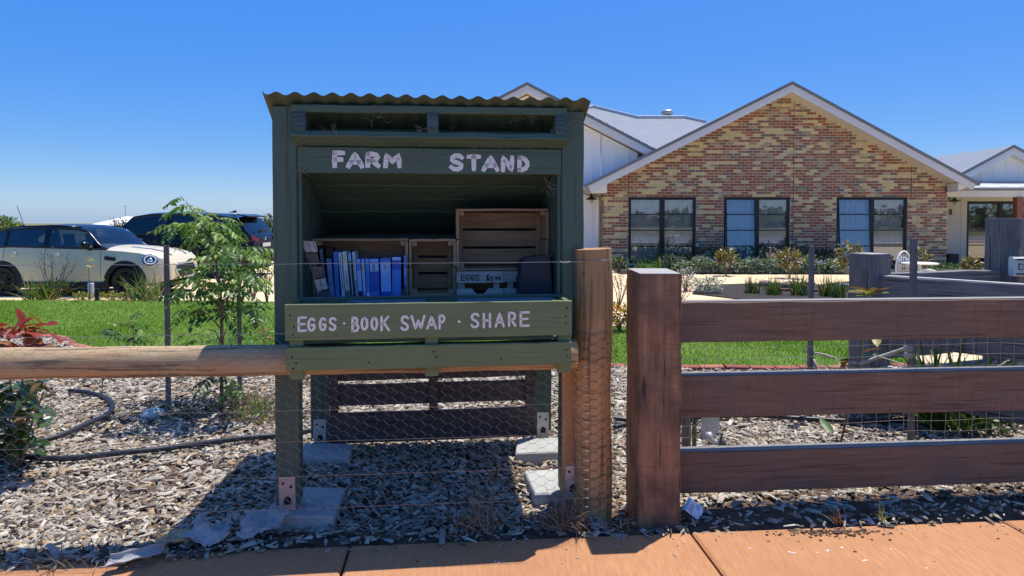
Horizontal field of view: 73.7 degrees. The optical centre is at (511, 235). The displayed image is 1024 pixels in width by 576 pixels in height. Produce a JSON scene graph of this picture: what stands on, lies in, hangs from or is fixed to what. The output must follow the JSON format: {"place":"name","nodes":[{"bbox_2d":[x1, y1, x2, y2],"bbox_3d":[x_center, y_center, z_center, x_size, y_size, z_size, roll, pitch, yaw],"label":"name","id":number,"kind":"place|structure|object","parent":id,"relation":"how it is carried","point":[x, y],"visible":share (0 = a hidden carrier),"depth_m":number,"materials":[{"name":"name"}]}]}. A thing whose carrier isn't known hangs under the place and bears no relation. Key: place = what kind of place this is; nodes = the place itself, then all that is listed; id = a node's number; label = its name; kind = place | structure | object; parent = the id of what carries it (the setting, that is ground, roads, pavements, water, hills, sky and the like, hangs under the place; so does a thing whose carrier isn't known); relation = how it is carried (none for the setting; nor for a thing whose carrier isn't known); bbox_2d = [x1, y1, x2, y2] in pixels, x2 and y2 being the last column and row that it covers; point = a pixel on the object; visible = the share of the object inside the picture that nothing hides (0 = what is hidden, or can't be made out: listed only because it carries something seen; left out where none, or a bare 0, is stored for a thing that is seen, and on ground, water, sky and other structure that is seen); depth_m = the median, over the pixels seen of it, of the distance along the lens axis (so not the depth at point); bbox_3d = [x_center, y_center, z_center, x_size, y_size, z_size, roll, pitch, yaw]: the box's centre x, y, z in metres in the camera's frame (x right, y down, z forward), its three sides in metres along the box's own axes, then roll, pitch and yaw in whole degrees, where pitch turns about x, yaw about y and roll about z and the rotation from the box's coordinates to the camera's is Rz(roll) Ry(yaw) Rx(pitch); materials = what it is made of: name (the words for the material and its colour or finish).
{"place":"outdoors","nodes":[
{"label":"outdoors","id":0,"kind":"place"},
{"bbox_2d":[0,298,907,365],"bbox_3d":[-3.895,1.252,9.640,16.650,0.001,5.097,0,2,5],"label":"lawn","id":1,"kind":"structure","parent":0,"point":[756,354],"depth_m":9.02,"materials":[{"name":"plant"}]},
{"bbox_2d":[5,330,933,371],"bbox_3d":[-1.223,1.278,7.149,10.773,0.093,1.194,0,2,11],"label":"brick edging","id":2,"kind":"object","parent":1,"relation":"on","point":[693,367],"visible":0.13,"depth_m":6.57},
{"bbox_2d":[613,301,626,330],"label":"orange flower bush","id":3,"kind":"object","parent":1,"relation":"on","point":[618,318],"visible":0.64,"depth_m":9.01,"materials":[{"name":"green plant"}]},
{"bbox_2d":[0,261,981,362],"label":"driveway","id":4,"kind":"structure","parent":0,"point":[729,278],"depth_m":14.73,"materials":[{"name":"beige concrete"}]},
{"bbox_2d":[0,215,22,231],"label":"tree","id":5,"kind":"object","parent":4,"relation":"on","point":[4,220],"visible":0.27,"depth_m":20.93,"materials":[{"name":"green plant"}]},
{"bbox_2d":[6,275,76,299],"bbox_3d":[-8.592,0.957,12.730,1.352,0.481,0.934,0,2,0],"label":"strap leaf plant","id":6,"kind":"object","parent":4,"relation":"on","point":[37,295],"visible":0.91,"depth_m":12.63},
{"bbox_2d":[39,277,74,298],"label":"shrub","id":7,"kind":"object","parent":4,"relation":"on","point":[49,282],"visible":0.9,"depth_m":12.74,"materials":[{"name":"green plant"}]},
{"bbox_2d":[35,245,80,296],"bbox_3d":[-8.626,0.705,12.940,0.733,1.023,0.614,1,2,40],"label":"twiggy shrub","id":8,"kind":"object","parent":4,"relation":"on","point":[52,263],"visible":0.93,"depth_m":12.88,"materials":[{"name":"brown plant"}]},
{"bbox_2d":[0,206,196,295],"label":"parked car","id":9,"kind":"object","parent":4,"relation":"on","point":[114,252],"visible":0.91,"depth_m":13.24,"materials":[{"name":"beige paint"}]},
{"bbox_2d":[115,267,163,300],"bbox_3d":[-6.764,0.867,12.607,1.210,0.665,1.130,0,2,0],"label":"strap leaf plant","id":10,"kind":"object","parent":4,"relation":"on","point":[147,293],"visible":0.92,"depth_m":12.51,"materials":[{"name":"plant"}]},
{"bbox_2d":[123,210,273,277],"bbox_3d":[-8.867,0.191,18.158,4.767,1.727,2.320,0,2,2],"label":"parked car","id":11,"kind":"object","parent":4,"relation":"on","point":[256,230],"visible":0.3,"depth_m":17.34,"materials":[{"name":"blue paint"}]},
{"bbox_2d":[677,266,696,290],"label":"white flower bush","id":12,"kind":"object","parent":4,"relation":"on","point":[686,273],"visible":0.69,"depth_m":14.18,"materials":[{"name":"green plant"}]},
{"bbox_2d":[714,245,739,275],"bbox_3d":[5.624,0.667,17.929,0.729,0.852,0.641,0,2,0],"label":"bronze sapling","id":13,"kind":"object","parent":4,"relation":"on","point":[721,261],"visible":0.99,"depth_m":17.89,"materials":[{"name":"brown"}]},
{"bbox_2d":[693,282,848,298],"bbox_3d":[5.585,1.141,14.204,3.594,0.001,3.652,0,2,13],"label":"island bed","id":14,"kind":"object","parent":4,"relation":"on","point":[733,291],"visible":0.38,"depth_m":13.60,"materials":[{"name":"soil"}]},
{"bbox_2d":[691,275,726,292],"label":"white flower bush","id":15,"kind":"object","parent":14,"relation":"on","point":[709,281],"visible":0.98,"depth_m":13.69,"materials":[{"name":"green plant"}]},
{"bbox_2d":[739,274,762,293],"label":"grass clump","id":16,"kind":"object","parent":14,"relation":"on","point":[751,288],"visible":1,"depth_m":13.65,"materials":[{"name":"green plant"}]},
{"bbox_2d":[758,273,783,294],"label":"grass clump","id":17,"kind":"object","parent":14,"relation":"on","point":[773,289],"visible":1,"depth_m":13.39,"materials":[{"name":"green plant"}]},
{"bbox_2d":[781,269,807,295],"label":"grass clump","id":18,"kind":"object","parent":14,"relation":"on","point":[798,288],"visible":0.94,"depth_m":13.30,"materials":[{"name":"green plant"}]},
{"bbox_2d":[814,274,842,296],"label":"grass clump","id":19,"kind":"object","parent":14,"relation":"on","point":[826,288],"visible":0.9,"depth_m":13.13,"materials":[{"name":"green plant"}]},
{"bbox_2d":[830,277,848,297],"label":"grass clump","id":20,"kind":"object","parent":14,"relation":"on","point":[838,292],"visible":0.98,"depth_m":12.90,"materials":[{"name":"green plant"}]},
{"bbox_2d":[771,246,804,277],"bbox_3d":[6.974,0.691,17.219,0.838,0.841,0.712,0,2,0],"label":"bronze sapling","id":21,"kind":"object","parent":4,"relation":"on","point":[790,265],"visible":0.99,"depth_m":17.19,"materials":[{"name":"brown"}]},
{"bbox_2d":[834,240,865,271],"bbox_3d":[7.752,0.611,15.630,0.735,1.084,0.654,0,2,0],"label":"bronze sapling","id":22,"kind":"object","parent":4,"relation":"on","point":[845,262],"visible":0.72,"depth_m":15.59,"materials":[{"name":"brown"}]},
{"bbox_2d":[895,250,909,271],"bbox_3d":[7.221,0.743,12.248,0.491,0.938,0.463,-1,2,-29],"label":"garden chair","id":23,"kind":"object","parent":4,"relation":"on","point":[900,266],"visible":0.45,"depth_m":12.38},
{"bbox_2d":[906,247,933,271],"bbox_3d":[10.388,0.676,17.431,0.726,0.859,0.560,0,2,0],"label":"bronze sapling","id":24,"kind":"object","parent":4,"relation":"on","point":[921,251],"visible":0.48,"depth_m":17.31,"materials":[{"name":"brown"}]},
{"bbox_2d":[958,254,983,269],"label":"bronze sapling","id":25,"kind":"object","parent":4,"relation":"on","point":[976,264],"visible":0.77,"depth_m":15.95,"materials":[{"name":"brown"}]},
{"bbox_2d":[3,223,983,552],"bbox_3d":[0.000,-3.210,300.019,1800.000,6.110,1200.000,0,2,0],"label":"ground","id":26,"kind":"structure","parent":0,"point":[93,223],"depth_m":486.03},
{"bbox_2d":[499,81,1023,265],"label":"brick house","id":27,"kind":"structure","parent":26,"relation":"on","point":[791,163],"depth_m":21.49,"materials":[{"name":"brown"}]},
{"bbox_2d":[628,197,695,263],"bbox_3d":[4.728,-0.165,21.619,2.129,2.098,0.191,0,2,0],"label":"window","id":28,"kind":"structure","parent":27,"relation":"in","point":[654,223],"depth_m":21.66,"materials":[{"name":"black"}]},
{"bbox_2d":[724,197,789,263],"bbox_3d":[7.709,-0.163,21.546,2.079,2.098,0.338,0,2,0],"label":"window","id":29,"kind":"structure","parent":27,"relation":"in","point":[749,221],"depth_m":21.65,"materials":[{"name":"black"}]},
{"bbox_2d":[836,197,906,263],"bbox_3d":[11.328,-0.163,21.545,2.229,2.098,0.337,0,2,0],"label":"window","id":30,"kind":"structure","parent":27,"relation":"in","point":[875,223],"depth_m":21.65,"materials":[{"name":"black"}]},
{"bbox_2d":[966,201,1023,260],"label":"window","id":31,"kind":"structure","parent":27,"relation":"in","point":[999,203],"depth_m":23.41,"materials":[{"name":"black"}]},
{"bbox_2d":[0,520,1023,575],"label":"footpath","id":32,"kind":"structure","parent":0,"point":[949,550],"depth_m":3.00,"materials":[{"name":"orange concrete"}]},
{"bbox_2d":[1,521,1020,575],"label":"path litter","id":33,"kind":"object","parent":32,"relation":"on","point":[328,550],"visible":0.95,"depth_m":3.11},
{"bbox_2d":[765,528,901,540],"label":"soil crumbs","id":34,"kind":"object","parent":32,"relation":"on","point":[835,532],"visible":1,"depth_m":3.24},
{"bbox_2d":[0,343,1023,559],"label":"garden soil","id":35,"kind":"structure","parent":0,"point":[726,512],"depth_m":3.55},
{"bbox_2d":[100,313,174,345],"bbox_3d":[-3.847,1.052,7.024,0.724,0.509,0.596,1,2,44],"label":"sapling","id":36,"kind":"object","parent":35,"relation":"on","point":[106,332],"visible":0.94,"depth_m":7.05,"materials":[{"name":"green plant"}]},
{"bbox_2d":[140,407,163,421],"bbox_3d":[-2.639,1.317,5.005,0.180,0.105,0.180,-11,4,-11],"label":"rock","id":37,"kind":"object","parent":35,"relation":"on","point":[149,413],"visible":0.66,"depth_m":4.95,"materials":[{"name":"grey stone"}]},
{"bbox_2d":[163,245,171,412],"bbox_3d":[-2.590,0.739,5.134,0.036,1.334,0.030,0,2,-14],"label":"garden stake","id":38,"kind":"object","parent":35,"relation":"on","point":[167,302],"visible":0.73,"depth_m":5.12,"materials":[{"name":"grey metal"}]},
{"bbox_2d":[151,403,201,420],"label":"grass tuft","id":39,"kind":"object","parent":35,"relation":"on","point":[182,416],"visible":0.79,"depth_m":4.97,"materials":[{"name":"green plant"}]},
{"bbox_2d":[147,197,273,411],"bbox_3d":[-2.221,0.535,5.173,0.947,1.652,1.334,-1,2,-29],"label":"young tree","id":40,"kind":"object","parent":35,"relation":"on","point":[205,227],"visible":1,"depth_m":5.05,"materials":[{"name":"green plant"}]},
{"bbox_2d":[173,328,268,345],"bbox_3d":[-3.011,1.116,6.944,1.014,0.388,0.516,0,2,0],"label":"sapling","id":41,"kind":"object","parent":35,"relation":"on","point":[191,342],"visible":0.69,"depth_m":6.93,"materials":[{"name":"green plant"}]},
{"bbox_2d":[236,245,242,393],"bbox_3d":[-2.223,0.728,5.567,0.036,1.332,0.030,0,2,-14],"label":"garden stake","id":42,"kind":"object","parent":35,"relation":"on","point":[239,341],"visible":0.29,"depth_m":5.56,"materials":[{"name":"grey wood"}]},
{"bbox_2d":[207,387,274,425],"bbox_3d":[-1.935,1.246,5.051,0.626,0.209,0.658,1,2,21],"label":"grass tuft","id":43,"kind":"object","parent":35,"relation":"on","point":[261,414],"visible":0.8,"depth_m":5.00,"materials":[{"name":"green plant"}]},
{"bbox_2d":[214,385,273,407],"bbox_3d":[-2.126,1.244,5.375,0.444,0.197,0.422,1,2,27],"label":"grass tuft","id":44,"kind":"object","parent":35,"relation":"on","point":[248,394],"visible":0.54,"depth_m":5.39,"materials":[{"name":"plant"}]},
{"bbox_2d":[266,487,344,531],"bbox_3d":[-1.026,1.372,3.440,0.350,0.075,0.376,0,2,0],"label":"concrete paver","id":45,"kind":"object","parent":35,"relation":"on","point":[314,517],"visible":0.68,"depth_m":3.33,"materials":[{"name":"concrete"}]},
{"bbox_2d":[0,248,622,549],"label":"rail fence","id":46,"kind":"object","parent":35,"relation":"on","point":[591,349],"visible":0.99,"depth_m":3.17,"materials":[{"name":"brown wood"}]},
{"bbox_2d":[303,443,352,468],"bbox_3d":[-1.118,1.330,4.114,0.348,0.075,0.267,0,2,0],"label":"concrete paver","id":47,"kind":"object","parent":35,"relation":"on","point":[312,457],"visible":0.68,"depth_m":4.05,"materials":[{"name":"concrete"}]},
{"bbox_2d":[0,332,1023,571],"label":"wood chips","id":48,"kind":"object","parent":35,"relation":"on","point":[23,546],"visible":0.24,"depth_m":3.77,"materials":[{"name":"wood"}]},
{"bbox_2d":[0,307,61,470],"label":"red tip shrub","id":49,"kind":"object","parent":48,"relation":"on","point":[20,414],"visible":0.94,"depth_m":3.88,"materials":[{"name":"green plant"}]},
{"bbox_2d":[23,519,135,575],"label":"dead weed","id":50,"kind":"object","parent":48,"relation":"on","point":[48,572],"visible":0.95,"depth_m":2.92,"materials":[{"name":"brown plant"}]},
{"bbox_2d":[99,542,164,568],"bbox_3d":[-1.623,1.371,2.923,0.250,0.042,0.062,-1,2,-29],"label":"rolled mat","id":51,"kind":"object","parent":48,"relation":"on","point":[147,551],"visible":1,"depth_m":2.94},
{"bbox_2d":[0,388,310,461],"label":"irrigation hose","id":52,"kind":"object","parent":48,"relation":"on","point":[125,451],"visible":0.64,"depth_m":4.28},
{"bbox_2d":[155,527,191,543],"bbox_3d":[-1.508,1.360,3.080,0.153,0.045,0.139,0,2,0],"label":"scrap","id":53,"kind":"object","parent":48,"relation":"on","point":[168,538],"visible":0.85,"depth_m":3.08,"materials":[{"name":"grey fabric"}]},
{"bbox_2d":[180,513,230,546],"bbox_3d":[-1.376,1.344,3.112,0.205,0.092,0.176,0,2,0],"label":"weed mat scrap","id":54,"kind":"object","parent":48,"relation":"on","point":[206,532],"visible":0.98,"depth_m":3.09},
{"bbox_2d":[236,508,290,538],"bbox_3d":[-1.148,1.332,3.182,0.222,0.081,0.210,0,2,0],"label":"weed mat scrap","id":55,"kind":"object","parent":48,"relation":"on","point":[252,530],"visible":0.91,"depth_m":3.17,"materials":[{"name":"fabric"}]},
{"bbox_2d":[262,92,590,510],"bbox_3d":[-0.438,0.324,3.816,1.590,2.032,1.415,0,2,-6],"label":"farm stand","id":56,"kind":"object","parent":48,"relation":"on","point":[369,165],"visible":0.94,"depth_m":3.38,"materials":[{"name":"green paint"}]},
{"bbox_2d":[303,241,330,296],"bbox_3d":[-0.964,0.172,3.365,0.141,0.297,0.021,0,2,-6],"label":"book","id":57,"kind":"object","parent":56,"relation":"on","point":[317,271],"visible":0.97,"depth_m":3.36,"materials":[{"name":"black"}]},
{"bbox_2d":[313,237,409,296],"bbox_3d":[-0.807,0.167,3.697,0.494,0.309,0.223,0,2,-6],"label":"wooden crate","id":58,"kind":"object","parent":56,"relation":"on","point":[367,247],"visible":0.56,"depth_m":3.78,"materials":[{"name":"brown wood"}]},
{"bbox_2d":[319,246,327,290],"bbox_3d":[-0.995,0.191,3.650,0.021,0.262,0.152,-6,2,-6],"label":"book","id":59,"kind":"object","parent":58,"relation":"in","point":[322,251],"visible":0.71,"depth_m":3.58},
{"bbox_2d":[326,258,335,296],"bbox_3d":[-0.952,0.220,3.621,0.026,0.204,0.152,-6,2,-6],"label":"book","id":60,"kind":"object","parent":58,"relation":"in","point":[331,276],"visible":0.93,"depth_m":3.55,"materials":[{"name":"paper"}]},
{"bbox_2d":[333,250,341,296],"bbox_3d":[-0.921,0.202,3.624,0.020,0.240,0.151,-3,2,-6],"label":"book","id":61,"kind":"object","parent":58,"relation":"in","point":[337,277],"visible":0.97,"depth_m":3.55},
{"bbox_2d":[338,251,345,296],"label":"book","id":62,"kind":"object","parent":58,"relation":"in","point":[341,274],"visible":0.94,"depth_m":3.55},
{"bbox_2d":[342,250,350,296],"bbox_3d":[-0.872,0.202,3.629,0.023,0.241,0.152,-5,2,-6],"label":"book","id":63,"kind":"object","parent":58,"relation":"in","point":[346,275],"visible":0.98,"depth_m":3.56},
{"bbox_2d":[348,251,354,295],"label":"book","id":64,"kind":"object","parent":58,"relation":"in","point":[351,274],"visible":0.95,"depth_m":3.56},
{"bbox_2d":[352,250,358,295],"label":"book","id":65,"kind":"object","parent":58,"relation":"in","point":[354,255],"visible":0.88,"depth_m":3.56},
{"bbox_2d":[356,257,362,295],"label":"book","id":66,"kind":"object","parent":58,"relation":"in","point":[359,279],"visible":0.76,"depth_m":3.56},
{"bbox_2d":[365,257,370,295],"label":"book","id":67,"kind":"object","parent":58,"relation":"in","point":[368,290],"visible":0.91,"depth_m":3.57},
{"bbox_2d":[369,257,380,295],"bbox_3d":[-0.727,0.221,3.646,0.047,0.201,0.152,-2,2,-6],"label":"book","id":68,"kind":"object","parent":58,"relation":"in","point":[375,279],"visible":0.86,"depth_m":3.57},
{"bbox_2d":[380,257,391,295],"bbox_3d":[-0.670,0.221,3.653,0.052,0.201,0.152,-1,2,-6],"label":"book","id":69,"kind":"object","parent":58,"relation":"in","point":[386,274],"visible":0.89,"depth_m":3.58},
{"bbox_2d":[392,256,401,295],"bbox_3d":[-0.615,0.216,3.659,0.046,0.210,0.151,0,1,-7],"label":"book","id":70,"kind":"object","parent":58,"relation":"in","point":[396,279],"visible":0.87,"depth_m":3.58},
{"bbox_2d":[347,299,424,302],"bbox_3d":[-0.593,0.355,3.215,0.362,0.085,0.175,0,2,-6],"label":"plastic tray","id":71,"kind":"object","parent":56,"relation":"on","point":[385,301],"visible":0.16,"depth_m":3.29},
{"bbox_2d":[409,238,455,295],"bbox_3d":[-0.435,0.168,3.739,0.247,0.305,0.223,0,2,-7],"label":"wooden crate","id":72,"kind":"object","parent":56,"relation":"on","point":[431,247],"visible":0.97,"depth_m":3.83,"materials":[{"name":"brown wood"}]},
{"bbox_2d":[456,271,517,294],"bbox_3d":[-0.113,0.253,3.752,0.393,0.132,0.257,0,2,-6],"label":"egg crate","id":73,"kind":"object","parent":56,"relation":"on","point":[488,282],"visible":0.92,"depth_m":3.63,"materials":[{"name":"grey wood"}]},
{"bbox_2d":[455,208,548,270],"bbox_3d":[-0.062,0.019,3.778,0.498,0.335,0.223,0,2,-6],"label":"wooden crate","id":74,"kind":"object","parent":73,"relation":"on","point":[538,219],"visible":0.88,"depth_m":3.87,"materials":[{"name":"brown wood"}]},
{"bbox_2d":[458,298,553,301],"bbox_3d":[-0.025,0.354,3.280,0.464,0.085,0.175,0,2,-6],"label":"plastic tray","id":75,"kind":"object","parent":56,"relation":"on","point":[501,299],"visible":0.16,"depth_m":3.36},
{"bbox_2d":[515,254,552,293],"bbox_3d":[0.117,0.209,3.613,0.181,0.227,0.179,0,2,-7],"label":"plastic tub","id":76,"kind":"object","parent":56,"relation":"on","point":[534,276],"visible":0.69,"depth_m":3.53,"materials":[{"name":"plastic"}]},
{"bbox_2d":[434,474,506,537],"bbox_3d":[-0.172,1.285,3.175,0.434,0.228,0.417,-1,2,-39],"label":"dead weed","id":77,"kind":"object","parent":48,"relation":"on","point":[468,526],"visible":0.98,"depth_m":3.22,"materials":[{"name":"brown plant"}]},
{"bbox_2d":[515,438,557,464],"bbox_3d":[0.162,1.328,4.208,0.284,0.075,0.294,0,2,0],"label":"concrete paver","id":78,"kind":"object","parent":48,"relation":"on","point":[541,452],"visible":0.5,"depth_m":4.11,"materials":[{"name":"concrete"}]},
{"bbox_2d":[524,469,572,507],"bbox_3d":[0.228,1.365,3.708,0.298,0.075,0.350,0,2,-4],"label":"concrete paver","id":79,"kind":"object","parent":48,"relation":"on","point":[537,487],"visible":0.57,"depth_m":3.63,"materials":[{"name":"concrete"}]},
{"bbox_2d":[517,478,605,536],"bbox_3d":[0.284,1.289,3.311,0.462,0.214,0.492,1,2,32],"label":"dead weed","id":80,"kind":"object","parent":48,"relation":"on","point":[556,518],"visible":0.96,"depth_m":3.26,"materials":[{"name":"brown plant"}]},
{"bbox_2d":[683,497,702,518],"bbox_3d":[0.900,1.351,3.377,0.102,0.070,0.004,38,-26,-5],"label":"plant tag","id":81,"kind":"object","parent":48,"relation":"on","point":[693,508],"visible":1,"depth_m":3.38,"materials":[{"name":"white"}]},
{"bbox_2d":[613,416,906,428],"bbox_3d":[1.890,1.289,4.796,2.435,0.039,0.226,0,2,-4],"label":"irrigation hose","id":82,"kind":"object","parent":48,"relation":"on","point":[807,418],"visible":0.47,"depth_m":4.76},
{"bbox_2d":[682,418,704,446],"bbox_3d":[1.133,1.194,4.268,0.146,0.390,0.057,1,2,28],"label":"garden tap","id":83,"kind":"object","parent":35,"relation":"on","point":[686,422],"visible":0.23,"depth_m":4.27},
{"bbox_2d":[701,417,718,439],"bbox_3d":[1.313,1.259,4.528,0.124,0.245,0.124,0,2,0],"label":"pvc stub","id":84,"kind":"object","parent":35,"relation":"on","point":[711,421],"visible":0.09,"depth_m":4.48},
{"bbox_2d":[705,432,726,445],"bbox_3d":[1.300,1.300,4.344,0.134,0.112,0.066,0,2,-7],"label":"ball valve","id":85,"kind":"object","parent":35,"relation":"on","point":[720,441],"visible":0.79,"depth_m":4.33,"materials":[{"name":"grey"}]},
{"bbox_2d":[807,246,814,422],"bbox_3d":[2.140,0.745,4.894,0.034,1.335,0.028,0,2,-14],"label":"garden stake","id":86,"kind":"object","parent":35,"relation":"on","point":[811,262],"visible":0.45,"depth_m":4.88,"materials":[{"name":"grey metal"}]},
{"bbox_2d":[626,268,1023,530],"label":"sleeper fence","id":87,"kind":"object","parent":35,"relation":"on","point":[665,394],"visible":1,"depth_m":3.51,"materials":[{"name":"brown wood"}]},
{"bbox_2d":[820,287,890,441],"bbox_3d":[2.204,0.848,4.348,0.412,1.061,0.366,0,2,0],"label":"magnolia sapling","id":88,"kind":"object","parent":35,"relation":"on","point":[825,424],"visible":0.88,"depth_m":4.36,"materials":[{"name":"green plant"}]},
{"bbox_2d":[776,338,1023,438],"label":"strap leaf plant","id":89,"kind":"object","parent":35,"relation":"on","point":[939,426],"visible":0.27,"depth_m":4.63,"materials":[{"name":"plant"}]},
{"bbox_2d":[907,238,917,439],"bbox_3d":[2.576,0.722,4.395,0.037,1.407,0.031,0,2,-14],"label":"garden stake","id":90,"kind":"object","parent":35,"relation":"on","point":[912,294],"visible":0.58,"depth_m":4.38,"materials":[{"name":"grey metal"}]},
{"bbox_2d":[806,345,913,369],"bbox_3d":[2.463,0.883,4.696,0.240,0.367,0.848,-1,2,-35],"label":"tie strap","id":91,"kind":"object","parent":90,"relation":"attached to","point":[894,352],"visible":0.66,"depth_m":4.71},
{"bbox_2d":[848,252,1023,431],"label":"return fence","id":92,"kind":"object","parent":35,"relation":"on","point":[868,271],"visible":0.44,"depth_m":4.83,"materials":[{"name":"grey wood"}]},
{"bbox_2d":[903,356,1022,435],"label":"strap leaf plant","id":93,"kind":"object","parent":35,"relation":"on","point":[976,422],"visible":0.16,"depth_m":4.64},
{"bbox_2d":[982,218,1023,365],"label":"gate post","id":94,"kind":"object","parent":35,"relation":"on","point":[1004,239],"visible":0.32,"depth_m":5.42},
{"bbox_2d":[1008,257,1023,276],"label":"mailbox","id":95,"kind":"object","parent":94,"relation":"attached to","point":[1015,266],"visible":1,"depth_m":5.25,"materials":[{"name":"white metal"}]},
{"bbox_2d":[0,0,1023,222],"label":"sky","id":96,"kind":"structure","parent":0,"point":[106,106],"materials":[{"name":"blue"}]},
{"bbox_2d":[612,266,983,273],"bbox_3d":[8.698,0.992,19.883,11.604,0.001,3.300,0,2,0],"label":"house bed","id":97,"kind":"object","parent":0,"point":[624,271],"visible":0.2,"depth_m":19.15,"materials":[{"name":"plant"}]},
{"bbox_2d":[618,254,675,269],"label":"shrub","id":98,"kind":"object","parent":97,"relation":"on","point":[652,265],"visible":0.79,"depth_m":19.54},
{"bbox_2d":[646,248,698,268],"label":"hedge shrub","id":99,"kind":"object","parent":97,"relation":"on","point":[674,254],"visible":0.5,"depth_m":20.14,"materials":[{"name":"green plant"}]},
{"bbox_2d":[688,255,714,273],"bbox_3d":[5.130,0.803,18.636,0.720,0.568,0.634,0,2,0],"label":"silver salvia","id":100,"kind":"object","parent":97,"relation":"on","point":[697,260],"visible":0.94,"depth_m":18.54,"materials":[{"name":"green plant"}]},
{"bbox_2d":[688,245,736,269],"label":"hedge shrub","id":101,"kind":"object","parent":97,"relation":"on","point":[703,251],"visible":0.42,"depth_m":20.16,"materials":[{"name":"green plant"}]},
{"bbox_2d":[725,256,748,272],"bbox_3d":[6.107,0.829,18.632,0.727,0.515,0.626,0,2,0],"label":"silver salvia","id":102,"kind":"object","parent":97,"relation":"on","point":[740,262],"visible":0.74,"depth_m":18.52,"materials":[{"name":"green plant"}]},
{"bbox_2d":[741,256,765,273],"bbox_3d":[6.577,0.814,18.608,0.723,0.545,0.616,0,2,0],"label":"silver salvia","id":103,"kind":"object","parent":97,"relation":"on","point":[749,262],"visible":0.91,"depth_m":18.56,"materials":[{"name":"green plant"}]},
{"bbox_2d":[729,243,780,268],"bbox_3d":[7.204,0.617,20.273,1.638,0.839,1.373,0,2,0],"label":"hedge shrub","id":104,"kind":"object","parent":97,"relation":"on","point":[763,254],"visible":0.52,"depth_m":20.15,"materials":[{"name":"green plant"}]},
{"bbox_2d":[758,257,782,272],"bbox_3d":[7.062,0.841,18.616,0.743,0.534,0.617,0,2,0],"label":"silver salvia","id":105,"kind":"object","parent":97,"relation":"on","point":[770,266],"visible":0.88,"depth_m":18.56,"materials":[{"name":"green plant"}]},
{"bbox_2d":[776,243,823,264],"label":"hedge shrub","id":106,"kind":"object","parent":97,"relation":"on","point":[801,251],"visible":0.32,"depth_m":20.08,"materials":[{"name":"green plant"}]},
{"bbox_2d":[807,257,833,272],"bbox_3d":[8.406,0.835,18.643,0.746,0.528,0.608,0,2,0],"label":"silver salvia","id":107,"kind":"object","parent":97,"relation":"on","point":[823,268],"visible":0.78,"depth_m":18.52,"materials":[{"name":"green plant"}]},
{"bbox_2d":[821,257,848,272],"bbox_3d":[8.797,0.826,18.626,0.696,0.560,0.591,0,2,-10],"label":"silver salvia","id":108,"kind":"object","parent":97,"relation":"on","point":[832,261],"visible":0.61,"depth_m":18.53,"materials":[{"name":"green plant"}]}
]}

